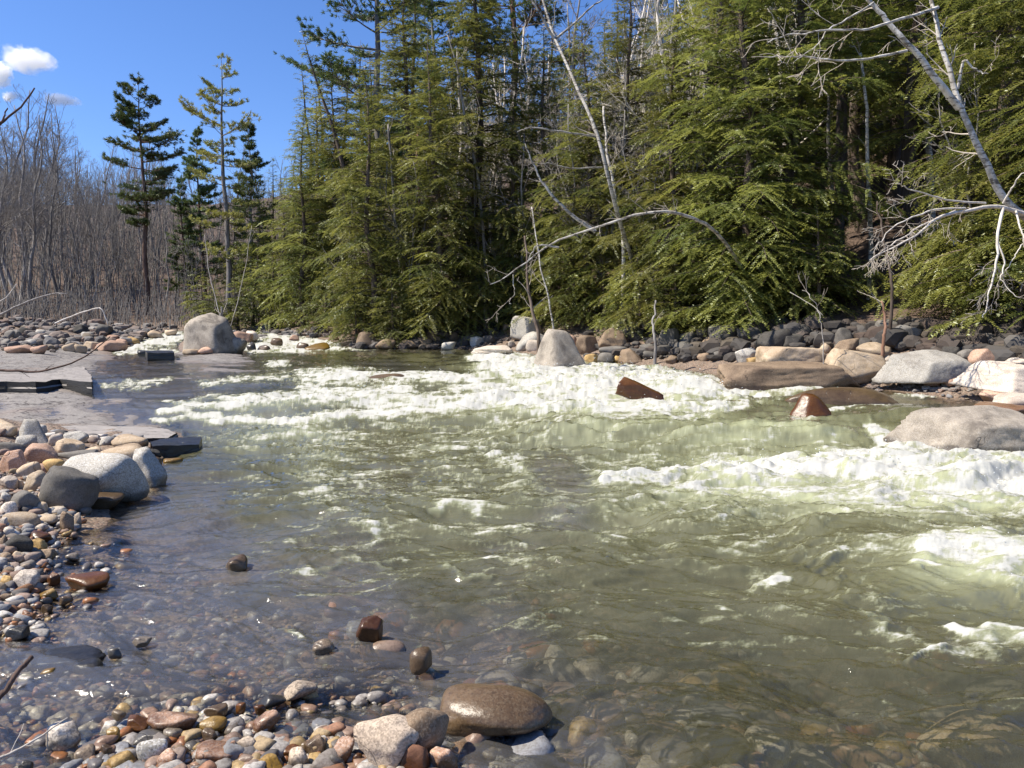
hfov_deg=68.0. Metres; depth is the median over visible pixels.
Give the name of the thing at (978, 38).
hemlock
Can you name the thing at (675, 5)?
bare hardwood
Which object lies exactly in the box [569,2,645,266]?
hemlock
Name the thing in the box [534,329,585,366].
boulder
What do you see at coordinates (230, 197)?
bare hardwood
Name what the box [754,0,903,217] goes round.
hemlock
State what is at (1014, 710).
river stone
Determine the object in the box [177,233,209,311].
bare hardwood
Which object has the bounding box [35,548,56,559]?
river stone
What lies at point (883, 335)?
snag
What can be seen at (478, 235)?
bare sapling
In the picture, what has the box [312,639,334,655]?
river stone
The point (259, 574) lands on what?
river stone
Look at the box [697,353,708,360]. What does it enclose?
river stone
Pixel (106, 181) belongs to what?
bare hardwood
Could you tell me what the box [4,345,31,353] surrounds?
boulder
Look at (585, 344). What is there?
boulder
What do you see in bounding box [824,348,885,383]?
boulder
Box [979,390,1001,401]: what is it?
boulder
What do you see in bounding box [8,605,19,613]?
river stone
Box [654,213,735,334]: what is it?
young hemlock
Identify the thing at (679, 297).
young hemlock
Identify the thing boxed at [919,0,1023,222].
hemlock
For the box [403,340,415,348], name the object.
boulder
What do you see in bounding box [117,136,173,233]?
bare hardwood
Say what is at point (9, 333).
river stone
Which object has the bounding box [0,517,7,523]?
river stone
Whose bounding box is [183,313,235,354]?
boulder
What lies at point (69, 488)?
river stone
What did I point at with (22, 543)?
river stone
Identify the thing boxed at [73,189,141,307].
bare hardwood
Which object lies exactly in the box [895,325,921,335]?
river stone
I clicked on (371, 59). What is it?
hemlock
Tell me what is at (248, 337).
boulder
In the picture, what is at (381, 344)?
boulder
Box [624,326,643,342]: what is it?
boulder
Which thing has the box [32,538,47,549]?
river stone
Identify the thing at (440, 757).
river stone
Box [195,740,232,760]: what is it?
river stone
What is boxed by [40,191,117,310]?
bare hardwood
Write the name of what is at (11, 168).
bare hardwood
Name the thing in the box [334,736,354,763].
river stone
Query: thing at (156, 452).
river stone
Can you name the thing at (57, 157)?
bare hardwood
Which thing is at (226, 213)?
white pine
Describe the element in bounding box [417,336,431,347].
boulder
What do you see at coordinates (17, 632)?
river stone
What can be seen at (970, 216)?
hemlock
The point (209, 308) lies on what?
young hemlock
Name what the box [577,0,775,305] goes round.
bare hardwood
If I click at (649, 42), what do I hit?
hemlock
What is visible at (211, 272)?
sapling
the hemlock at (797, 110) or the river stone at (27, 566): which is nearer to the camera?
the river stone at (27, 566)
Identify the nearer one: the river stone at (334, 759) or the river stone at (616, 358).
the river stone at (334, 759)
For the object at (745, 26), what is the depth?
23.60 m
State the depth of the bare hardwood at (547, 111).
32.27 m
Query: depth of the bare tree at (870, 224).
20.59 m
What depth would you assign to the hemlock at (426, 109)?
60.76 m
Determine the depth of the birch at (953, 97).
13.98 m
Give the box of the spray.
[171,351,1023,573]
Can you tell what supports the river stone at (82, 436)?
on the ground
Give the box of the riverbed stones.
[322,585,1023,767]
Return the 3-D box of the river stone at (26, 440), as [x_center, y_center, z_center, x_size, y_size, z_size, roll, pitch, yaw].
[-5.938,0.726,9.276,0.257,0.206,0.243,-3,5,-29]
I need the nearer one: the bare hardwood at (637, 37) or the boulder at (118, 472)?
the boulder at (118, 472)
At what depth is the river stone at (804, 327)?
18.72 m
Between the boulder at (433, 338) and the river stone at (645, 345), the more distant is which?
the boulder at (433, 338)
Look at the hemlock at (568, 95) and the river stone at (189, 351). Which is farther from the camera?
the hemlock at (568, 95)
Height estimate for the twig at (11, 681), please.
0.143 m
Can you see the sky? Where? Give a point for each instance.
(77, 52)
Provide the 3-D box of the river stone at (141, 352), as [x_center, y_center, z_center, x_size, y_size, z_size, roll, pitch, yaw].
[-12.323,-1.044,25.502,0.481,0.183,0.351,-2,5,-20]
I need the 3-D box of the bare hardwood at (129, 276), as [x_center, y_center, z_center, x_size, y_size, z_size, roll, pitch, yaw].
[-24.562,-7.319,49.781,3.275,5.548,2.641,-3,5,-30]
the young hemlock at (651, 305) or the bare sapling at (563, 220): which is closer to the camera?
the young hemlock at (651, 305)
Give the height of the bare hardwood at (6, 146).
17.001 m
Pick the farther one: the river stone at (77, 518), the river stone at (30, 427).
the river stone at (30, 427)
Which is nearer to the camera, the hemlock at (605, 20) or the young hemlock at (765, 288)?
the young hemlock at (765, 288)
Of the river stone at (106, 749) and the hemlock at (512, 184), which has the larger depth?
the hemlock at (512, 184)
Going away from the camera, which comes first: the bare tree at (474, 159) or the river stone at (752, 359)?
the river stone at (752, 359)
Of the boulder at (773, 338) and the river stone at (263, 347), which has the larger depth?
the river stone at (263, 347)
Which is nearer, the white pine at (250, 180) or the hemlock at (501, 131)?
the hemlock at (501, 131)
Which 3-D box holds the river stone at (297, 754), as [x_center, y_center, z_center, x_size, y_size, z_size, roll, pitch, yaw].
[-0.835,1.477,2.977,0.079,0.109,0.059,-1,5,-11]
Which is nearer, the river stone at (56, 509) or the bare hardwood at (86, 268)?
the river stone at (56, 509)
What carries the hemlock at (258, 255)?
on the ground
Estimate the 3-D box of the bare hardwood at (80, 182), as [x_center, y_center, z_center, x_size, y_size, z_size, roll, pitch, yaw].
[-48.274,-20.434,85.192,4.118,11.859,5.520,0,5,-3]
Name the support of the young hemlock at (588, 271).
on the ground
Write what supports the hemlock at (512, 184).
on the ground
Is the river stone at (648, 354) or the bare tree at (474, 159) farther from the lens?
the bare tree at (474, 159)
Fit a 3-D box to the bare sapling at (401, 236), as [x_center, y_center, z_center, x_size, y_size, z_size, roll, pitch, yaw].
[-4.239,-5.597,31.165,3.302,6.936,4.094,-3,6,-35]
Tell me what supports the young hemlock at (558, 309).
on the ground
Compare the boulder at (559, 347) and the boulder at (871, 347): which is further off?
the boulder at (559, 347)
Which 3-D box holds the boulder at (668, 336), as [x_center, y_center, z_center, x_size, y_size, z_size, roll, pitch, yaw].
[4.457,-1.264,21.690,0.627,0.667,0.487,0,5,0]
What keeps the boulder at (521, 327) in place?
on the ground
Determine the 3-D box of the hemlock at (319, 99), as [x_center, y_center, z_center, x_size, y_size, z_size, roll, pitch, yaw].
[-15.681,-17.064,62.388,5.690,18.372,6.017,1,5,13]
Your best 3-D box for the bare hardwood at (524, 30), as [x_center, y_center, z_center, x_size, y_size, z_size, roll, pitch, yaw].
[0.933,-9.773,32.927,7.288,12.980,4.642,3,6,31]
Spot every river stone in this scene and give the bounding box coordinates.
[0,419,17,436]
[0,442,25,452]
[0,449,26,471]
[0,475,17,488]
[0,492,11,501]
[0,501,17,512]
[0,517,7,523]
[0,534,7,543]
[0,552,11,557]
[0,575,12,582]
[0,593,11,600]
[1,339,10,342]
[1,614,10,618]
[2,512,40,526]
[2,567,14,571]
[3,526,14,534]
[4,330,14,337]
[5,535,33,551]
[5,624,29,640]
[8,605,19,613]
[11,490,39,509]
[12,551,24,562]
[12,617,20,621]
[13,569,40,587]
[15,435,37,447]
[15,461,40,476]
[15,583,33,591]
[16,419,47,442]
[17,480,24,489]
[17,603,32,610]
[18,327,30,332]
[18,760,33,767]
[21,563,31,568]
[22,610,34,619]
[23,470,45,491]
[24,443,57,462]
[30,345,47,353]
[30,530,53,542]
[30,645,105,667]
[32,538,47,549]
[32,602,42,608]
[35,329,45,332]
[35,524,48,531]
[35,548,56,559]
[37,502,47,512]
[38,465,99,512]
[39,597,52,604]
[39,667,56,675]
[40,424,47,432]
[40,463,46,471]
[40,514,57,524]
[40,588,57,599]
[41,604,52,613]
[42,459,64,471]
[45,720,80,751]
[47,506,66,513]
[47,572,60,585]
[48,433,62,445]
[55,438,85,452]
[58,449,98,458]
[59,596,73,605]
[60,511,73,530]
[62,343,76,351]
[63,431,88,442]
[65,553,79,560]
[65,571,109,590]
[73,658,102,674]
[74,344,87,352]
[74,512,81,528]
[74,743,95,760]
[86,446,101,452]
[91,492,124,508]
[99,439,104,445]
[100,443,141,458]
[101,744,112,753]
[106,726,119,742]
[107,335,118,338]
[107,750,134,767]
[108,648,121,658]
[111,434,148,446]
[112,709,126,720]
[127,714,148,730]
[132,636,151,647]
[133,446,167,488]
[133,729,162,745]
[136,738,167,760]
[137,350,144,354]
[146,711,199,731]
[150,449,161,457]
[156,748,175,763]
[162,458,182,466]
[163,728,182,736]
[174,745,188,752]
[182,349,198,354]
[184,739,197,751]
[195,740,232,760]
[196,716,226,731]
[198,347,212,353]
[201,727,217,740]
[203,703,227,716]
[226,554,247,574]
[236,702,245,713]
[236,736,255,746]
[246,330,258,341]
[246,342,255,349]
[246,566,291,587]
[252,710,280,732]
[254,704,265,714]
[257,345,269,349]
[257,694,285,708]
[259,753,282,767]
[270,338,282,345]
[283,744,298,756]
[284,680,317,701]
[288,746,308,765]
[289,335,298,340]
[296,342,308,348]
[303,734,324,753]
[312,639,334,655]
[329,754,344,763]
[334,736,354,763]
[352,753,361,761]
[353,714,418,766]
[356,615,382,643]
[400,744,430,767]
[405,707,448,752]
[410,646,431,674]
[429,746,457,767]
[440,683,552,737]
[449,332,459,340]
[503,324,510,332]
[508,341,515,346]
[526,340,536,351]
[584,354,597,362]
[597,352,613,362]
[614,356,618,362]
[639,343,653,347]
[643,351,657,358]
[665,355,677,363]
[678,331,697,342]
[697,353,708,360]
[746,357,755,361]
[782,334,803,346]
[795,324,811,333]
[819,343,831,352]
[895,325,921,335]
[916,709,1023,767]
[924,383,939,386]
[941,346,959,354]
[942,377,956,386]
[957,349,972,359]
[963,684,1023,728]
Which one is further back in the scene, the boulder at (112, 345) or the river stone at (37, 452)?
the boulder at (112, 345)
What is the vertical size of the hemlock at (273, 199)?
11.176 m
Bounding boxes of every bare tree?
[375,110,402,310]
[412,135,422,321]
[447,29,486,330]
[517,236,551,351]
[602,106,628,324]
[651,300,662,364]
[824,94,850,217]
[851,42,873,299]
[867,196,893,347]
[921,7,939,248]
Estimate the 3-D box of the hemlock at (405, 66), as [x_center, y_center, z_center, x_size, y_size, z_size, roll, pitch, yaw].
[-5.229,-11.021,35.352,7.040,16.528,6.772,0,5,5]
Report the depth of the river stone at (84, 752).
3.03 m
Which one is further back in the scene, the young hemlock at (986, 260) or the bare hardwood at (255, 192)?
the bare hardwood at (255, 192)
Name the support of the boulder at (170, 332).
on the ground
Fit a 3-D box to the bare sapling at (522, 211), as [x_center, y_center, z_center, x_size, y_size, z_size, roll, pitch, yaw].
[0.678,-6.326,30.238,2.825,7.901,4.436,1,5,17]
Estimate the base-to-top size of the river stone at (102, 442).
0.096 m
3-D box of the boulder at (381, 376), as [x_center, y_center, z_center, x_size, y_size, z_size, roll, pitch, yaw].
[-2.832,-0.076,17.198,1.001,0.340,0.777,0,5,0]
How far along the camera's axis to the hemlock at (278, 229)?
43.42 m
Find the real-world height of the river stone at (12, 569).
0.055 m
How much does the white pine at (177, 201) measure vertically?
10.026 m
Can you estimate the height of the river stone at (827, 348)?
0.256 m
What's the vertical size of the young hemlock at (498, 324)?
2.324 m
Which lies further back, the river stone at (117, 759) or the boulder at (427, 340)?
the boulder at (427, 340)
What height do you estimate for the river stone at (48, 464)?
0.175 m
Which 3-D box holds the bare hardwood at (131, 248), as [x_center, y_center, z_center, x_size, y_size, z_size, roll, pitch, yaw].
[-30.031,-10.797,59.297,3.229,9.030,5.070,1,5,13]
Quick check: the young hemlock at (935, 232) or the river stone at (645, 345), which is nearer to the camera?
the young hemlock at (935, 232)
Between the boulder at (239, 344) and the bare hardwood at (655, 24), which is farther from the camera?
the bare hardwood at (655, 24)
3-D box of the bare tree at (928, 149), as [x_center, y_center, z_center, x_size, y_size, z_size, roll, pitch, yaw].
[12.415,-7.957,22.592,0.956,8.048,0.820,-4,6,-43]
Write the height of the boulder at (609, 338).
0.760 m
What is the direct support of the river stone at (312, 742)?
on the shore pebbles
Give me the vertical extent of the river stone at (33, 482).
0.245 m
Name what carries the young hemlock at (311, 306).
on the ground
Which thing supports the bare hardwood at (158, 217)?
on the ground
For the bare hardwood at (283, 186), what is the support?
on the ground
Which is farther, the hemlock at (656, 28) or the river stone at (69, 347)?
the hemlock at (656, 28)
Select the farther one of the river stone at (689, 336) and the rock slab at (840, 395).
the river stone at (689, 336)
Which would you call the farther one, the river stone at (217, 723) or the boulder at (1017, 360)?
the boulder at (1017, 360)
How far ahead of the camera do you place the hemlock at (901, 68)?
24.33 m
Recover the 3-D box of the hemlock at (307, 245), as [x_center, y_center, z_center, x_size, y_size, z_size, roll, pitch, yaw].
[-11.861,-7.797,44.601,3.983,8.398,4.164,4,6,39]
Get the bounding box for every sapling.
[204,235,219,314]
[230,226,257,325]
[317,184,382,320]
[368,157,447,325]
[412,169,472,320]
[449,156,547,322]
[487,123,553,314]
[529,102,644,322]
[530,207,553,328]
[545,60,679,310]
[601,99,690,317]
[610,49,775,304]
[658,63,806,277]
[797,271,827,363]
[906,43,1023,301]
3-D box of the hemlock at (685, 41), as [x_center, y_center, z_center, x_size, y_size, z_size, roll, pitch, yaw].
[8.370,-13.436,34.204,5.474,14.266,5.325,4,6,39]
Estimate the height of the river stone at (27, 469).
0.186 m
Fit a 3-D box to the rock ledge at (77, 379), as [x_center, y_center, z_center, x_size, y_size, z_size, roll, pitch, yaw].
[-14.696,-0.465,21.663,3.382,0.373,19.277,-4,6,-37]
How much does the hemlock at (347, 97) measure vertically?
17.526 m
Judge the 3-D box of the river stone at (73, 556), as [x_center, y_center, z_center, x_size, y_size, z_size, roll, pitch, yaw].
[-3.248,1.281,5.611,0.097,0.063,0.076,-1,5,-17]
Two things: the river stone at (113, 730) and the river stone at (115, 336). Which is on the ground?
the river stone at (115, 336)
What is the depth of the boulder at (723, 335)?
19.84 m
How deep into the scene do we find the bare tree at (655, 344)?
20.37 m
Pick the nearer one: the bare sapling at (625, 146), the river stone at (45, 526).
the river stone at (45, 526)
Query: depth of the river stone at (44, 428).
10.58 m
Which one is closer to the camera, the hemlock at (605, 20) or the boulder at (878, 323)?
the boulder at (878, 323)
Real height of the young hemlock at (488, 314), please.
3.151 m
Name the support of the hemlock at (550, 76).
on the ground
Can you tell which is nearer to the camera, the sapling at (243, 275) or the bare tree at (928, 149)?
the bare tree at (928, 149)
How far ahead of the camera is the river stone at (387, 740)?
2.94 m
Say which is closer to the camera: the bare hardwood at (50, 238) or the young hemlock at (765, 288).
the young hemlock at (765, 288)
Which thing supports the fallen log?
on the ground
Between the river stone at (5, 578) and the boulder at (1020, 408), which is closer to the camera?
the river stone at (5, 578)
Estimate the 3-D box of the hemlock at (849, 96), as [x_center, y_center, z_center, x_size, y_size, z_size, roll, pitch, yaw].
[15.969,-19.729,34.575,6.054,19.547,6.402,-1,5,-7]
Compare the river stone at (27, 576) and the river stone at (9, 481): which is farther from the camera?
the river stone at (9, 481)
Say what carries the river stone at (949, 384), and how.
on the ground
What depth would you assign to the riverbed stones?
4.09 m
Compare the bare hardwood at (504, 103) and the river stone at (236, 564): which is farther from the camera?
the bare hardwood at (504, 103)
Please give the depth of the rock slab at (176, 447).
10.05 m
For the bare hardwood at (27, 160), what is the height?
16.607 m
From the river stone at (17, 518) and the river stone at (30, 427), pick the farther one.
the river stone at (30, 427)
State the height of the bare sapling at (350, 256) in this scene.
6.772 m
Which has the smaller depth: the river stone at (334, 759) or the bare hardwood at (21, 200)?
the river stone at (334, 759)
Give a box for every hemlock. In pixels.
[178,268,227,328]
[196,282,235,329]
[212,218,257,308]
[215,276,259,330]
[224,257,285,327]
[232,198,285,308]
[240,249,299,327]
[251,115,347,331]
[251,191,308,316]
[254,157,290,263]
[270,95,357,308]
[271,63,332,245]
[274,172,317,299]
[278,181,334,315]
[281,71,388,314]
[292,64,341,238]
[294,30,391,316]
[294,263,354,335]
[295,69,429,342]
[311,41,400,300]
[318,75,359,234]
[322,286,380,344]
[329,0,466,316]
[340,50,420,276]
[342,249,403,330]
[363,0,464,298]
[364,33,505,346]
[364,267,419,347]
[381,0,559,333]
[390,278,457,341]
[418,25,453,202]
[425,47,504,279]
[429,0,507,226]
[435,284,483,332]
[450,64,564,329]
[459,260,511,329]
[469,48,530,282]
[480,25,601,316]
[492,278,535,335]
[499,56,543,207]
[511,239,565,316]
[512,20,649,331]
[524,4,571,205]
[538,22,599,270]
[539,258,600,329]
[541,27,606,214]
[554,222,640,330]
[555,0,699,315]
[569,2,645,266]
[571,18,639,197]
[591,0,737,336]
[591,279,636,336]
[596,236,673,341]
[599,0,832,309]
[601,0,816,179]
[607,0,644,123]
[612,0,701,254]
[629,240,714,335]
[637,0,670,178]
[641,0,856,337]
[650,1,702,165]
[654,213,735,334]
[656,278,715,333]
[659,0,744,230]
[661,0,826,238]
[667,0,923,321]
[680,233,754,338]
[689,238,791,329]
[708,213,804,326]
[712,223,804,323]
[719,0,864,142]
[725,2,835,176]
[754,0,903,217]
[756,216,840,323]
[758,9,890,155]
[760,0,918,265]
[765,239,834,305]
[767,208,861,308]
[772,195,876,322]
[784,0,946,231]
[805,4,867,183]
[815,0,1023,266]
[815,6,909,165]
[824,0,979,200]
[835,0,1017,176]
[853,0,1023,217]
[862,0,1023,320]
[867,0,1023,204]
[886,138,1017,317]
[893,0,1023,229]
[908,170,1010,291]
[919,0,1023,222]
[919,183,1023,336]
[923,4,1023,319]
[929,6,996,132]
[929,178,1023,338]
[941,172,1023,314]
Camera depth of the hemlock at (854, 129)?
27.30 m
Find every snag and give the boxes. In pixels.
[214,299,227,316]
[857,289,886,356]
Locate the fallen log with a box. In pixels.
[845,191,925,224]
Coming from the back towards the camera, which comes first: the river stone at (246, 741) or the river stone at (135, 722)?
the river stone at (135, 722)
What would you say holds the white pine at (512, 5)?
on the ground
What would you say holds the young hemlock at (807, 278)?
on the ground
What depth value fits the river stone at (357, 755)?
2.98 m
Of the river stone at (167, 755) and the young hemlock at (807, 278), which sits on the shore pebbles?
the river stone at (167, 755)
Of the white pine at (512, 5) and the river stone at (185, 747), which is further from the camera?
the white pine at (512, 5)
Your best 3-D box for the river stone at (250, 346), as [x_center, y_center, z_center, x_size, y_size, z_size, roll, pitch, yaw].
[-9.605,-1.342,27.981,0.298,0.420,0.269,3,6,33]
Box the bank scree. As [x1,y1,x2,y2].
[0,314,1023,399]
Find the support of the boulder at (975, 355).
on the ground
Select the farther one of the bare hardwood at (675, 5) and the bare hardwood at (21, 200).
the bare hardwood at (21, 200)
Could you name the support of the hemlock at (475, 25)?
on the ground
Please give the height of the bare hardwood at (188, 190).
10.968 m
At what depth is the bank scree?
19.43 m
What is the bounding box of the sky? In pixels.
[0,0,750,204]
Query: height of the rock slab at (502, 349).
0.379 m
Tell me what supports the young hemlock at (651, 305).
on the ground
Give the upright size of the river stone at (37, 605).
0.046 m
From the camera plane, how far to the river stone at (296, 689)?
3.54 m
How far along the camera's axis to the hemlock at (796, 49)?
29.34 m
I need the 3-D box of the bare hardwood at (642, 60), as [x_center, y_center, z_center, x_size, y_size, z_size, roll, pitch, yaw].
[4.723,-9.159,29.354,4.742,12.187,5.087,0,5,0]
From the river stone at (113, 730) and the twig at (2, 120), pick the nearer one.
the twig at (2, 120)
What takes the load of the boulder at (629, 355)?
in the river water
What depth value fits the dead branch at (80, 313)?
32.82 m
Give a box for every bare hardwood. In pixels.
[0,85,51,278]
[0,90,84,252]
[0,98,43,247]
[0,98,94,308]
[0,113,20,161]
[0,115,75,312]
[0,116,73,241]
[0,119,54,315]
[0,161,58,232]
[0,213,76,317]
[10,114,81,289]
[12,135,108,292]
[16,122,99,308]
[19,98,85,258]
[35,126,83,233]
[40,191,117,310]
[54,218,114,315]
[62,143,119,287]
[62,147,96,253]
[67,143,132,248]
[71,144,142,269]
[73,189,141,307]
[100,162,156,273]
[101,151,151,236]
[110,190,154,303]
[110,229,161,313]
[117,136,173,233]
[130,146,176,267]
[148,151,193,238]
[148,199,191,307]
[148,209,183,309]
[154,172,194,263]
[176,167,221,258]
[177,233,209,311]
[203,145,262,240]
[204,194,224,280]
[242,171,270,226]
[258,155,291,253]
[270,151,310,208]
[406,31,502,317]
[432,80,492,290]
[443,8,619,257]
[444,51,532,296]
[448,27,574,274]
[507,0,623,285]
[517,0,597,224]
[517,0,690,281]
[519,53,598,291]
[558,1,642,116]
[574,0,678,302]
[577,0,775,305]
[586,0,664,157]
[611,0,701,116]
[621,0,739,154]
[665,2,909,179]
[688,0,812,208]
[740,1,834,230]
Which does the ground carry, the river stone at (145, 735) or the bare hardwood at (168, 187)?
the bare hardwood at (168, 187)
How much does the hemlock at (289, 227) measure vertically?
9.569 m
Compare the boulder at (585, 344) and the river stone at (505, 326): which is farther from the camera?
the river stone at (505, 326)
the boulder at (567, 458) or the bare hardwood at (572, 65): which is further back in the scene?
the bare hardwood at (572, 65)
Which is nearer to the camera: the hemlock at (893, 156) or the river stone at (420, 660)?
the river stone at (420, 660)
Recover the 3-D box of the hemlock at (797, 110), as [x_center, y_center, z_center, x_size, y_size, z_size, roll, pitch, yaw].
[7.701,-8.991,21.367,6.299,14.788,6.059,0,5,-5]
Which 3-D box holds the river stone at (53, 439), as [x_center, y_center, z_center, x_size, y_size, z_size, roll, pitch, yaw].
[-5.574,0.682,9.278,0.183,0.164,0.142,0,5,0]
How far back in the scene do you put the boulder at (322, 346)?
27.79 m
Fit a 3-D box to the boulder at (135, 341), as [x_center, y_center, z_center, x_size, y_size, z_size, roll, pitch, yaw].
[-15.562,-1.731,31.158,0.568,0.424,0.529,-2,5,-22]
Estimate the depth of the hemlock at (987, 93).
30.83 m
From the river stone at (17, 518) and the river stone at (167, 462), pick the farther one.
the river stone at (167, 462)
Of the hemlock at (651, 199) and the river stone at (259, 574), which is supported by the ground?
the hemlock at (651, 199)
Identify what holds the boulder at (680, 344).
on the ground
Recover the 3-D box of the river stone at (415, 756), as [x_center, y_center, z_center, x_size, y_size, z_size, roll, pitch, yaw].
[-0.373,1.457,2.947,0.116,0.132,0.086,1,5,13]
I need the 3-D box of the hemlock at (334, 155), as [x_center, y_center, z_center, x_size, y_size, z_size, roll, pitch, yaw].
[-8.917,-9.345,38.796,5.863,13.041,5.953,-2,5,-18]
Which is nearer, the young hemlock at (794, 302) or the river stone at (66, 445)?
the river stone at (66, 445)
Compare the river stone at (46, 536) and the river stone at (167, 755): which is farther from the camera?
the river stone at (46, 536)
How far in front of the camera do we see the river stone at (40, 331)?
31.52 m
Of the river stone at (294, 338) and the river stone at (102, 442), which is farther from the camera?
the river stone at (294, 338)
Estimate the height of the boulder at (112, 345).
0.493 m
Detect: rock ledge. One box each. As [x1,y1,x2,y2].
[0,366,92,395]
[62,425,177,442]
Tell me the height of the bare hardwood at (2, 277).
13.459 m
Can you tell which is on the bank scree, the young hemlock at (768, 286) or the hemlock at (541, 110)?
the young hemlock at (768, 286)
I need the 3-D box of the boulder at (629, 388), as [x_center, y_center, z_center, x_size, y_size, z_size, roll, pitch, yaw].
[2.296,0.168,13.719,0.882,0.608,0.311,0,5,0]
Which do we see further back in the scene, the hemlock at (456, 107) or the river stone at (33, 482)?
the hemlock at (456, 107)
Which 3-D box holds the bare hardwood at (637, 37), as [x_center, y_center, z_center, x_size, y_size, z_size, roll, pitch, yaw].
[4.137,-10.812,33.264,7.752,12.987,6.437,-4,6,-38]
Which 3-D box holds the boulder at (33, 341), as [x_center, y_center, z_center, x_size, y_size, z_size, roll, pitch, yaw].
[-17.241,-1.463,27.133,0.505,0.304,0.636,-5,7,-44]
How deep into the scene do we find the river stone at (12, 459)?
8.04 m
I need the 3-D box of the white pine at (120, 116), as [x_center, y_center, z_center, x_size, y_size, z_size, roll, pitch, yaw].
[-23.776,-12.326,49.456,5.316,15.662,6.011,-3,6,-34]
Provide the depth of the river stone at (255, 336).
32.23 m
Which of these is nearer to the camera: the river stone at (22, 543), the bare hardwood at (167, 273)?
the river stone at (22, 543)
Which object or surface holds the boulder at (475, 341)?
on the ground
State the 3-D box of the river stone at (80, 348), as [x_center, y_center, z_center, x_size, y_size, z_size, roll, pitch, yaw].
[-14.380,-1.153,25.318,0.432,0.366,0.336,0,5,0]
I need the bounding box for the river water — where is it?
[0,330,1023,767]
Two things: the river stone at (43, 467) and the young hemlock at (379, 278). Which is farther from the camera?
the young hemlock at (379, 278)
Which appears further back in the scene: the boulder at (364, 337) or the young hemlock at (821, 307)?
the boulder at (364, 337)
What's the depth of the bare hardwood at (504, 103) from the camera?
33.50 m
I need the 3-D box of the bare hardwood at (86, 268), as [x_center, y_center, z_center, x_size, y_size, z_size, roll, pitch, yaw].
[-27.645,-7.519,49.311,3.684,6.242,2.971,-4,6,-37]
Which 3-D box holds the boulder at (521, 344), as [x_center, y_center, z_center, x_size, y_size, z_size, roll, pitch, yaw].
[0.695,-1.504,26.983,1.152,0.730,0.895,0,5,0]
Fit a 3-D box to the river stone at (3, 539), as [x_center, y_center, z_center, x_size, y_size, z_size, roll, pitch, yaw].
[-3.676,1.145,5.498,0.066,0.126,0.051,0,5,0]
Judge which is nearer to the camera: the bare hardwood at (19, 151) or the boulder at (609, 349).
the boulder at (609, 349)
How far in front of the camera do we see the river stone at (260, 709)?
3.38 m
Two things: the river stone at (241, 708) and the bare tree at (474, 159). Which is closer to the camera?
the river stone at (241, 708)
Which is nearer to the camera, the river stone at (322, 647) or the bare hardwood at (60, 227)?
the river stone at (322, 647)
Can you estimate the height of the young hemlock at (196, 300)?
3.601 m
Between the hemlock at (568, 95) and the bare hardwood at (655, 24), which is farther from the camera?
the bare hardwood at (655, 24)
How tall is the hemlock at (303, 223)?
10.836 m
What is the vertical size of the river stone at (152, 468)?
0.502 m
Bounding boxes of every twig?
[0,88,34,125]
[0,108,7,123]
[0,336,109,376]
[0,655,33,699]
[0,717,67,758]
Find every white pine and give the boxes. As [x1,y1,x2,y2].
[101,71,187,314]
[163,174,209,305]
[174,125,225,302]
[178,52,260,315]
[217,121,280,301]
[273,0,432,313]
[399,0,493,224]
[453,0,594,234]
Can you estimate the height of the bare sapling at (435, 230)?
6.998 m
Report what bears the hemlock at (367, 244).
on the ground
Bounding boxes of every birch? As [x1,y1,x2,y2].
[485,143,760,321]
[517,0,642,319]
[742,0,1023,220]
[851,161,1023,324]
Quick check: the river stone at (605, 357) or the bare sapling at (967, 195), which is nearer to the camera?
the bare sapling at (967, 195)
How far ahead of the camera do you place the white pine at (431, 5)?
50.39 m
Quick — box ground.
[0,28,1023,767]
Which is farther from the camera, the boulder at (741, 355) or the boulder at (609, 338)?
the boulder at (609, 338)
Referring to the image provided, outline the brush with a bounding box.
[0,139,361,329]
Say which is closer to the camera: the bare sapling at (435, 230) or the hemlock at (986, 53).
the hemlock at (986, 53)
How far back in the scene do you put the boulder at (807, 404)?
12.05 m
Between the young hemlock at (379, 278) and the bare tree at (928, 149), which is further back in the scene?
the young hemlock at (379, 278)
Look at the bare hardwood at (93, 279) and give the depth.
66.72 m
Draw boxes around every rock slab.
[145,350,174,359]
[150,437,202,457]
[471,345,512,353]
[717,361,859,390]
[785,387,899,404]
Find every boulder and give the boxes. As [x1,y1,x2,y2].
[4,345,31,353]
[26,339,36,344]
[62,452,149,501]
[73,324,89,333]
[84,341,98,349]
[95,324,112,333]
[95,340,127,351]
[128,337,139,344]
[147,330,163,337]
[165,330,177,335]
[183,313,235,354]
[232,337,246,353]
[234,331,252,342]
[305,342,329,349]
[356,332,376,348]
[368,373,404,380]
[375,339,395,349]
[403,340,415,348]
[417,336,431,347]
[426,330,440,340]
[441,342,455,350]
[470,336,483,346]
[510,316,542,339]
[515,331,543,350]
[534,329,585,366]
[546,456,580,470]
[576,335,597,354]
[598,327,627,347]
[599,346,627,352]
[615,377,663,399]
[618,348,641,363]
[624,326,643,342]
[658,328,679,344]
[672,341,689,347]
[708,325,739,339]
[735,348,755,361]
[755,328,791,346]
[755,346,826,362]
[790,393,830,416]
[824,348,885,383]
[833,328,852,347]
[834,338,859,350]
[856,342,890,357]
[872,350,971,383]
[875,319,897,326]
[883,405,1023,451]
[950,361,1023,392]
[967,349,994,363]
[975,401,1023,413]
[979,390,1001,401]
[992,393,1023,404]
[1006,358,1023,364]
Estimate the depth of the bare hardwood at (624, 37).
45.18 m
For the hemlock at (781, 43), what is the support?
on the ground
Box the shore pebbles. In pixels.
[0,428,480,767]
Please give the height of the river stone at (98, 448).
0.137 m
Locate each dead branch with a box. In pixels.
[0,290,67,315]
[55,307,107,324]

